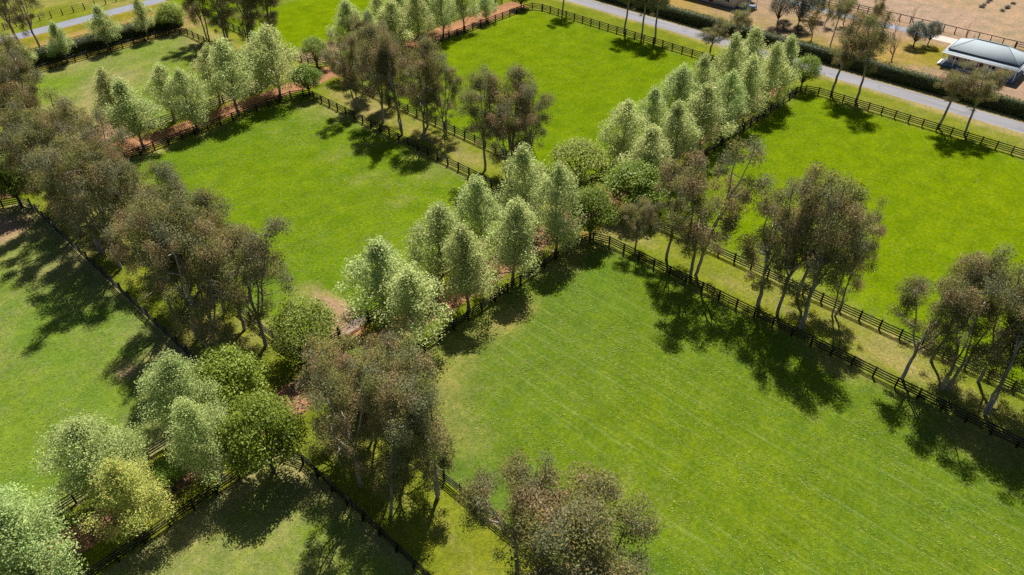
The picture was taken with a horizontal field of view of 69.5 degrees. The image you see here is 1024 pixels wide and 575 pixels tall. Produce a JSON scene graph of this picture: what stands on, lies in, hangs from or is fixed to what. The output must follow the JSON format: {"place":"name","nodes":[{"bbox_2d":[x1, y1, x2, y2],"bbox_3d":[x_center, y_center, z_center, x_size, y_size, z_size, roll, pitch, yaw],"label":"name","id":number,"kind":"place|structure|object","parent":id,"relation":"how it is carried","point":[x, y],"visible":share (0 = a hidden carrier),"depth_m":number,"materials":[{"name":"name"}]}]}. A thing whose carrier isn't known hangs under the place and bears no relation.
{"place":"outdoors","nodes":[
{"label":"outdoors","id":0,"kind":"place"},
{"bbox_2d":[0,0,145,35],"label":"pasture","id":1,"kind":"structure","parent":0,"point":[54,5],"depth_m":160.88,"materials":[{"name":"green plant"}]},
{"bbox_2d":[1,1,209,77],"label":"dry strip","id":2,"kind":"object","parent":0,"point":[125,18],"visible":0.25,"depth_m":149.85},
{"bbox_2d":[0,201,232,522],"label":"paddock","id":3,"kind":"structure","parent":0,"point":[128,361],"depth_m":78.77,"materials":[{"name":"plant"}]},
{"bbox_2d":[1,197,224,408],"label":"paddock fence","id":4,"kind":"object","parent":3,"relation":"on","point":[121,290],"visible":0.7,"depth_m":87.25,"materials":[{"name":"black paint"}]},
{"bbox_2d":[1,33,276,147],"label":"paddock","id":5,"kind":"structure","parent":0,"point":[161,50],"depth_m":135.53,"materials":[{"name":"plant"}]},
{"bbox_2d":[24,192,301,400],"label":"grass lane","id":6,"kind":"object","parent":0,"point":[153,310],"depth_m":82.81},
{"bbox_2d":[100,453,419,574],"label":"paddock","id":7,"kind":"structure","parent":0,"point":[177,555],"depth_m":61.36,"materials":[{"name":"plant"}]},
{"bbox_2d":[0,1,530,207],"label":"mulch bed","id":8,"kind":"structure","parent":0,"point":[172,128],"depth_m":125.19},
{"bbox_2d":[100,75,166,149],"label":"poplar tree","id":9,"kind":"object","parent":8,"relation":"on","point":[123,92],"visible":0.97,"depth_m":108.26,"materials":[{"name":"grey plant"}]},
{"bbox_2d":[157,67,215,130],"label":"poplar tree","id":10,"kind":"object","parent":8,"relation":"on","point":[186,110],"visible":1,"depth_m":113.15,"materials":[{"name":"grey plant"}]},
{"bbox_2d":[202,34,263,115],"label":"poplar tree","id":11,"kind":"object","parent":8,"relation":"on","point":[225,55],"visible":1,"depth_m":116.02,"materials":[{"name":"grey plant"}]},
{"bbox_2d":[243,22,302,99],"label":"poplar tree","id":12,"kind":"object","parent":8,"relation":"on","point":[272,48],"visible":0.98,"depth_m":120.74,"materials":[{"name":"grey plant"}]},
{"bbox_2d":[117,94,541,361],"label":"paddock","id":13,"kind":"structure","parent":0,"point":[230,141],"depth_m":104.50,"materials":[{"name":"plant"}]},
{"bbox_2d":[289,89,534,210],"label":"paddock fence","id":14,"kind":"object","parent":13,"relation":"on","point":[398,135],"visible":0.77,"depth_m":113.85,"materials":[{"name":"black paint"}]},
{"bbox_2d":[166,0,507,68],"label":"paddock","id":15,"kind":"structure","parent":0,"point":[299,21],"depth_m":156.56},
{"bbox_2d":[2,80,799,574],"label":"mulch bed","id":16,"kind":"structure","parent":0,"point":[104,548],"depth_m":73.58,"materials":[{"name":"soil"}]},
{"bbox_2d":[0,492,87,574],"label":"poplar tree","id":17,"kind":"object","parent":16,"relation":"on","point":[22,549],"visible":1,"depth_m":53.10,"materials":[{"name":"green plant"}]},
{"bbox_2d":[27,409,155,513],"bbox_3d":[-34.350,14.314,60.896,9.454,10.720,9.011,-24,44,-27],"label":"poplar tree","id":18,"kind":"object","parent":16,"relation":"on","point":[77,434],"visible":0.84,"depth_m":59.00,"materials":[{"name":"green plant"}]},
{"bbox_2d":[75,452,180,545],"bbox_3d":[-30.709,16.582,58.758,7.029,9.951,8.424,-19,43,-21],"label":"poplar tree","id":19,"kind":"object","parent":16,"relation":"on","point":[120,480],"visible":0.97,"depth_m":57.76,"materials":[{"name":"green plant"}]},
{"bbox_2d":[134,348,228,432],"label":"poplar tree","id":20,"kind":"object","parent":16,"relation":"on","point":[184,384],"visible":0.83,"depth_m":63.96,"materials":[{"name":"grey plant"}]},
{"bbox_2d":[162,394,252,489],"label":"poplar tree","id":21,"kind":"object","parent":16,"relation":"on","point":[189,415],"visible":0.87,"depth_m":61.17,"materials":[{"name":"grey plant"}]},
{"bbox_2d":[333,234,420,325],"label":"poplar tree","id":22,"kind":"object","parent":16,"relation":"on","point":[379,253],"visible":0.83,"depth_m":77.47,"materials":[{"name":"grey plant"}]},
{"bbox_2d":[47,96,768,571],"bbox_3d":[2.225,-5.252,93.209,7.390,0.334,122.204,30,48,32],"label":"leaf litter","id":23,"kind":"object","parent":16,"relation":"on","point":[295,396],"visible":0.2,"depth_m":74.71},
{"bbox_2d":[372,263,453,352],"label":"poplar tree","id":24,"kind":"object","parent":16,"relation":"on","point":[409,300],"visible":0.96,"depth_m":74.56,"materials":[{"name":"green plant"}]},
{"bbox_2d":[401,198,460,284],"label":"poplar tree","id":25,"kind":"object","parent":16,"relation":"on","point":[438,214],"visible":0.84,"depth_m":82.73,"materials":[{"name":"green plant"}]},
{"bbox_2d":[439,218,502,310],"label":"poplar tree","id":26,"kind":"object","parent":16,"relation":"on","point":[466,253],"visible":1,"depth_m":78.33,"materials":[{"name":"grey plant"}]},
{"bbox_2d":[448,173,503,257],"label":"poplar tree","id":27,"kind":"object","parent":16,"relation":"on","point":[475,190],"visible":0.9,"depth_m":86.20,"materials":[{"name":"green plant"}]},
{"bbox_2d":[474,197,540,282],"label":"poplar tree","id":28,"kind":"object","parent":16,"relation":"on","point":[521,220],"visible":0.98,"depth_m":82.38,"materials":[{"name":"green plant"}]},
{"bbox_2d":[496,141,562,221],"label":"poplar tree","id":29,"kind":"object","parent":16,"relation":"on","point":[523,157],"visible":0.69,"depth_m":90.65,"materials":[{"name":"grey plant"}]},
{"bbox_2d":[526,160,589,253],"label":"poplar tree","id":30,"kind":"object","parent":16,"relation":"on","point":[548,191],"visible":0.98,"depth_m":86.77,"materials":[{"name":"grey plant"}]},
{"bbox_2d":[595,98,659,163],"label":"poplar tree","id":31,"kind":"object","parent":16,"relation":"on","point":[619,144],"visible":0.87,"depth_m":104.25,"materials":[{"name":"green plant"}]},
{"bbox_2d":[613,123,674,174],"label":"poplar tree","id":32,"kind":"object","parent":16,"relation":"on","point":[646,145],"visible":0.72,"depth_m":97.36,"materials":[{"name":"green plant"}]},
{"bbox_2d":[658,62,703,125],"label":"poplar tree","id":33,"kind":"object","parent":16,"relation":"on","point":[683,77],"visible":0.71,"depth_m":110.86,"materials":[{"name":"green plant"}]},
{"bbox_2d":[655,98,707,170],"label":"poplar tree","id":34,"kind":"object","parent":16,"relation":"on","point":[672,130],"visible":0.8,"depth_m":102.43,"materials":[{"name":"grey plant"}]},
{"bbox_2d":[682,80,737,153],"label":"poplar tree","id":35,"kind":"object","parent":16,"relation":"on","point":[704,115],"visible":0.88,"depth_m":105.47,"materials":[{"name":"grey plant"}]},
{"bbox_2d":[704,68,750,139],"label":"poplar tree","id":36,"kind":"object","parent":16,"relation":"on","point":[735,87],"visible":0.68,"depth_m":109.57,"materials":[{"name":"green plant"}]},
{"bbox_2d":[706,31,750,100],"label":"poplar tree","id":37,"kind":"object","parent":16,"relation":"on","point":[736,45],"visible":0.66,"depth_m":118.86,"materials":[{"name":"green plant"}]},
{"bbox_2d":[730,51,770,125],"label":"poplar tree","id":38,"kind":"object","parent":16,"relation":"on","point":[753,65],"visible":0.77,"depth_m":113.50,"materials":[{"name":"green plant"}]},
{"bbox_2d":[747,39,797,112],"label":"poplar tree","id":39,"kind":"object","parent":16,"relation":"on","point":[771,68],"visible":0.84,"depth_m":117.19,"materials":[{"name":"green plant"}]},
{"bbox_2d":[290,412,540,574],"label":"grass lane","id":40,"kind":"object","parent":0,"point":[459,541],"depth_m":62.91,"materials":[{"name":"plant"}]},
{"bbox_2d":[305,81,573,210],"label":"grass lane","id":41,"kind":"object","parent":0,"point":[439,144],"depth_m":116.05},
{"bbox_2d":[0,0,1023,574],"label":"meadow grass","id":42,"kind":"structure","parent":0,"point":[672,306],"depth_m":73.95,"materials":[{"name":"plant"}]},
{"bbox_2d":[340,8,726,188],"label":"paddock","id":43,"kind":"structure","parent":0,"point":[644,68],"depth_m":136.59,"materials":[{"name":"plant"}]},
{"bbox_2d":[369,238,1023,574],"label":"paddock","id":44,"kind":"structure","parent":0,"point":[861,512],"depth_m":69.86,"materials":[{"name":"plant"}]},
{"bbox_2d":[577,232,1023,448],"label":"paddock fence","id":45,"kind":"object","parent":44,"relation":"on","point":[624,247],"visible":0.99,"depth_m":78.41,"materials":[{"name":"black paint"}]},
{"bbox_2d":[510,0,1023,157],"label":"road verge","id":46,"kind":"structure","parent":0,"point":[989,131],"depth_m":128.25,"materials":[{"name":"green plant"}]},
{"bbox_2d":[566,0,1023,133],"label":"road","id":47,"kind":"structure","parent":0,"point":[983,116],"depth_m":130.79,"materials":[{"name":"asphalt"}]},
{"bbox_2d":[593,0,1023,122],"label":"road verge","id":48,"kind":"structure","parent":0,"point":[980,108],"depth_m":132.79,"materials":[{"name":"green plant"}]},
{"bbox_2d":[594,212,1023,450],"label":"grass lane","id":49,"kind":"object","parent":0,"point":[647,243],"depth_m":80.71,"materials":[{"name":"plant"}]},
{"bbox_2d":[629,90,1023,395],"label":"paddock","id":50,"kind":"structure","parent":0,"point":[819,107],"depth_m":104.08,"materials":[{"name":"plant"}]},
{"bbox_2d":[633,208,1023,393],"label":"paddock fence","id":51,"kind":"object","parent":50,"relation":"on","point":[841,308],"visible":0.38,"depth_m":82.51,"materials":[{"name":"black paint"}]},
{"bbox_2d":[652,0,1023,100],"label":"lawn","id":52,"kind":"structure","parent":0,"point":[921,55],"depth_m":149.00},
{"bbox_2d":[825,0,1023,47],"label":"dry field","id":53,"kind":"structure","parent":0,"point":[991,18],"depth_m":158.45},
{"bbox_2d":[937,35,1023,83],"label":"house","id":54,"kind":"structure","parent":0,"point":[984,54],"depth_m":133.18,"materials":[{"name":"white metal"}]},
{"label":"ground","id":55,"kind":"structure","parent":0,"visible":0},
{"bbox_2d":[0,47,47,137],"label":"gum tree","id":56,"kind":"object","parent":55,"relation":"on","point":[30,97],"visible":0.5,"depth_m":102.54,"materials":[{"name":"green plant"}]},
{"bbox_2d":[0,100,64,204],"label":"gum tree","id":57,"kind":"object","parent":55,"relation":"on","point":[11,118],"visible":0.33,"depth_m":90.78,"materials":[{"name":"green plant"}]},
{"bbox_2d":[0,114,82,233],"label":"gum tree","id":58,"kind":"object","parent":55,"relation":"on","point":[29,141],"visible":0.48,"depth_m":86.71,"materials":[{"name":"green plant"}]},
{"bbox_2d":[23,133,116,252],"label":"gum tree","id":59,"kind":"object","parent":55,"relation":"on","point":[61,148],"visible":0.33,"depth_m":85.10,"materials":[{"name":"green plant"}]},
{"bbox_2d":[18,138,122,269],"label":"gum tree","id":60,"kind":"object","parent":55,"relation":"on","point":[55,163],"visible":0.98,"depth_m":80.81,"materials":[{"name":"green plant"}]},
{"bbox_2d":[36,96,113,212],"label":"gum tree","id":61,"kind":"object","parent":55,"relation":"on","point":[70,126],"visible":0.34,"depth_m":91.32,"materials":[{"name":"green plant"}]},
{"bbox_2d":[7,12,183,70],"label":"clipped hedge","id":62,"kind":"object","parent":55,"relation":"on","point":[90,42],"visible":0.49,"depth_m":142.28,"materials":[{"name":"green plant"}]},
{"bbox_2d":[90,157,183,241],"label":"gum tree","id":63,"kind":"object","parent":55,"relation":"on","point":[135,175],"visible":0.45,"depth_m":82.53,"materials":[{"name":"green plant"}]},
{"bbox_2d":[102,188,187,317],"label":"gum tree","id":64,"kind":"object","parent":55,"relation":"on","point":[121,229],"visible":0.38,"depth_m":74.95,"materials":[{"name":"green plant"}]},
{"bbox_2d":[122,195,212,339],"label":"gum tree","id":65,"kind":"object","parent":55,"relation":"on","point":[143,219],"visible":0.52,"depth_m":70.16,"materials":[{"name":"green plant"}]},
{"bbox_2d":[79,461,261,574],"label":"paddock fence","id":66,"kind":"object","parent":55,"relation":"on","point":[114,555],"visible":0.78,"depth_m":61.38,"materials":[{"name":"black paint"}]},
{"bbox_2d":[130,187,245,351],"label":"gum tree","id":67,"kind":"object","parent":55,"relation":"on","point":[207,305],"visible":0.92,"depth_m":70.39,"materials":[{"name":"green plant"}]},
{"bbox_2d":[176,186,240,311],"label":"gum tree","id":68,"kind":"object","parent":55,"relation":"on","point":[200,196],"visible":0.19,"depth_m":75.89,"materials":[{"name":"green plant"}]},
{"bbox_2d":[175,218,267,329],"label":"gum tree","id":69,"kind":"object","parent":55,"relation":"on","point":[216,232],"visible":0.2,"depth_m":74.36,"materials":[{"name":"green plant"}]},
{"bbox_2d":[189,341,274,411],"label":"round tree","id":70,"kind":"object","parent":55,"relation":"on","point":[222,366],"visible":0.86,"depth_m":68.35,"materials":[{"name":"green plant"}]},
{"bbox_2d":[185,213,297,346],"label":"gum tree","id":71,"kind":"object","parent":55,"relation":"on","point":[262,256],"visible":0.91,"depth_m":71.79,"materials":[{"name":"green plant"}]},
{"bbox_2d":[213,390,310,477],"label":"round tree","id":72,"kind":"object","parent":55,"relation":"on","point":[279,421],"visible":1,"depth_m":61.56,"materials":[{"name":"green plant"}]},
{"bbox_2d":[265,295,346,358],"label":"round tree","id":73,"kind":"object","parent":55,"relation":"on","point":[314,312],"visible":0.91,"depth_m":74.21,"materials":[{"name":"green plant"}]},
{"bbox_2d":[291,330,378,440],"bbox_3d":[-15.164,9.208,65.358,7.959,13.170,7.276,-7,40,-8],"label":"gum tree","id":74,"kind":"object","parent":55,"relation":"on","point":[346,342],"visible":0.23,"depth_m":63.36,"materials":[{"name":"green plant"}]},
{"bbox_2d":[319,29,364,110],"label":"gum tree","id":75,"kind":"object","parent":55,"relation":"on","point":[349,76],"visible":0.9,"depth_m":117.71,"materials":[{"name":"green plant"}]},
{"bbox_2d":[298,353,386,488],"bbox_3d":[-12.919,11.876,60.005,6.756,15.817,7.326,-2,39,0],"label":"gum tree","id":76,"kind":"object","parent":55,"relation":"on","point":[349,450],"visible":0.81,"depth_m":57.23,"materials":[{"name":"green plant"}]},
{"bbox_2d":[333,329,415,441],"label":"gum tree","id":77,"kind":"object","parent":55,"relation":"on","point":[343,368],"visible":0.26,"depth_m":62.02,"materials":[{"name":"green plant"}]},
{"bbox_2d":[351,21,402,122],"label":"gum tree","id":78,"kind":"object","parent":55,"relation":"on","point":[370,32],"visible":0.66,"depth_m":112.07,"materials":[{"name":"green plant"}]},
{"bbox_2d":[373,22,408,134],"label":"gum tree","id":79,"kind":"object","parent":55,"relation":"on","point":[383,62],"visible":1,"depth_m":110.51,"materials":[{"name":"green plant"}]},
{"bbox_2d":[358,371,433,515],"bbox_3d":[-8.761,12.805,58.624,5.698,16.248,5.760,0,39,-1],"label":"gum tree","id":80,"kind":"object","parent":55,"relation":"on","point":[395,467],"visible":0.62,"depth_m":56.31,"materials":[{"name":"green plant"}]},
{"bbox_2d":[351,327,446,467],"bbox_3d":[-9.178,9.861,62.377,7.762,16.007,8.069,0,39,0],"label":"gum tree","id":81,"kind":"object","parent":55,"relation":"on","point":[382,357],"visible":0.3,"depth_m":59.39,"materials":[{"name":"green plant"}]},
{"bbox_2d":[377,348,458,499],"bbox_3d":[-7.544,11.486,59.166,6.168,17.557,8.294,-11,41,-13],"label":"gum tree","id":82,"kind":"object","parent":55,"relation":"on","point":[427,374],"visible":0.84,"depth_m":56.81,"materials":[{"name":"green plant"}]},
{"bbox_2d":[395,34,447,140],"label":"gum tree","id":83,"kind":"object","parent":55,"relation":"on","point":[424,54],"visible":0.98,"depth_m":107.59,"materials":[{"name":"green plant"}]},
{"bbox_2d":[417,53,465,134],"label":"gum tree","id":84,"kind":"object","parent":55,"relation":"on","point":[454,80],"visible":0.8,"depth_m":111.18,"materials":[{"name":"green plant"}]},
{"bbox_2d":[453,63,502,169],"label":"gum tree","id":85,"kind":"object","parent":55,"relation":"on","point":[480,85],"visible":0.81,"depth_m":99.85,"materials":[{"name":"green plant"}]},
{"bbox_2d":[477,86,536,182],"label":"gum tree","id":86,"kind":"object","parent":55,"relation":"on","point":[496,120],"visible":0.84,"depth_m":98.96,"materials":[{"name":"green plant"}]},
{"bbox_2d":[482,63,537,154],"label":"gum tree","id":87,"kind":"object","parent":55,"relation":"on","point":[515,75],"visible":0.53,"depth_m":98.73,"materials":[{"name":"green plant"}]},
{"bbox_2d":[453,446,571,571],"bbox_3d":[0.013,17.165,55.874,7.192,12.903,7.799,27,47,32],"label":"gum tree","id":88,"kind":"object","parent":55,"relation":"on","point":[515,476],"visible":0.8,"depth_m":53.12,"materials":[{"name":"green plant"}]},
{"bbox_2d":[514,82,556,172],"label":"gum tree","id":89,"kind":"object","parent":55,"relation":"on","point":[527,91],"visible":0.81,"depth_m":99.29,"materials":[{"name":"green plant"}]},
{"bbox_2d":[499,460,643,574],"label":"gum tree","id":90,"kind":"object","parent":55,"relation":"on","point":[606,488],"visible":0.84,"depth_m":49.80,"materials":[{"name":"green plant"}]},
{"bbox_2d":[541,136,612,184],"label":"round tree","id":91,"kind":"object","parent":55,"relation":"on","point":[583,152],"visible":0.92,"depth_m":100.91,"materials":[{"name":"green plant"}]},
{"bbox_2d":[565,181,619,241],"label":"round tree","id":92,"kind":"object","parent":55,"relation":"on","point":[596,201],"visible":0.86,"depth_m":89.84,"materials":[{"name":"green plant"}]},
{"bbox_2d":[528,489,665,574],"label":"gum tree","id":93,"kind":"object","parent":55,"relation":"on","point":[641,525],"visible":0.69,"depth_m":49.63,"materials":[{"name":"green plant"}]},
{"bbox_2d":[597,157,669,206],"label":"round tree","id":94,"kind":"object","parent":55,"relation":"on","point":[637,176],"visible":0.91,"depth_m":95.17,"materials":[{"name":"green plant"}]},
{"bbox_2d":[651,159,712,258],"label":"gum tree","id":95,"kind":"object","parent":55,"relation":"on","point":[667,178],"visible":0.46,"depth_m":85.32,"materials":[{"name":"green plant"}]},
{"bbox_2d":[666,133,780,275],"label":"gum tree","id":96,"kind":"object","parent":55,"relation":"on","point":[700,228],"visible":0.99,"depth_m":79.07,"materials":[{"name":"green plant"}]},
{"bbox_2d":[734,186,811,304],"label":"gum tree","id":97,"kind":"object","parent":55,"relation":"on","point":[775,241],"visible":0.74,"depth_m":77.86,"materials":[{"name":"green plant"}]},
{"bbox_2d":[760,160,856,314],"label":"gum tree","id":98,"kind":"object","parent":55,"relation":"on","point":[809,189],"visible":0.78,"depth_m":73.53,"materials":[{"name":"green plant"}]},
{"bbox_2d":[603,0,1023,118],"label":"clipped hedge","id":99,"kind":"object","parent":55,"relation":"on","point":[1006,104],"visible":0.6,"depth_m":134.51,"materials":[{"name":"green plant"}]},
{"bbox_2d":[779,166,883,328],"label":"gum tree","id":100,"kind":"object","parent":55,"relation":"on","point":[838,260],"visible":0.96,"depth_m":72.47,"materials":[{"name":"green plant"}]},
{"bbox_2d":[828,11,875,94],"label":"gum tree","id":101,"kind":"object","parent":55,"relation":"on","point":[849,41],"visible":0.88,"depth_m":121.00,"materials":[{"name":"green plant"}]},
{"bbox_2d":[826,194,889,316],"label":"gum tree","id":102,"kind":"object","parent":55,"relation":"on","point":[855,282],"visible":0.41,"depth_m":76.34,"materials":[{"name":"green plant"}]},
{"bbox_2d":[851,10,897,101],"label":"gum tree","id":103,"kind":"object","parent":55,"relation":"on","point":[872,43],"visible":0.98,"depth_m":117.78,"materials":[{"name":"green plant"}]},
{"bbox_2d":[795,85,1023,155],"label":"paddock fence","id":104,"kind":"object","parent":55,"relation":"on","point":[909,119],"visible":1,"depth_m":118.58,"materials":[{"name":"black paint"}]},
{"bbox_2d":[887,270,990,378],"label":"gum tree","id":105,"kind":"object","parent":55,"relation":"on","point":[916,287],"visible":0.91,"depth_m":69.45,"materials":[{"name":"green plant"}]},
{"bbox_2d":[934,59,978,127],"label":"gum tree","id":106,"kind":"object","parent":55,"relation":"on","point":[955,80],"visible":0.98,"depth_m":111.96,"materials":[{"name":"green plant"}]},
{"bbox_2d":[929,249,1011,361],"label":"gum tree","id":107,"kind":"object","parent":55,"relation":"on","point":[970,272],"visible":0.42,"depth_m":69.18,"materials":[{"name":"green plant"}]},
{"bbox_2d":[923,241,1023,390],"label":"gum tree","id":108,"kind":"object","parent":55,"relation":"on","point":[977,353],"visible":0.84,"depth_m":67.33,"materials":[{"name":"green plant"}]},
{"bbox_2d":[963,67,1014,134],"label":"gum tree","id":109,"kind":"object","parent":55,"relation":"on","point":[987,89],"visible":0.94,"depth_m":110.85,"materials":[{"name":"green plant"}]},
{"bbox_2d":[981,287,1023,415],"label":"gum tree","id":110,"kind":"object","parent":55,"relation":"on","point":[1005,374],"visible":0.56,"depth_m":68.30,"materials":[{"name":"green plant"}]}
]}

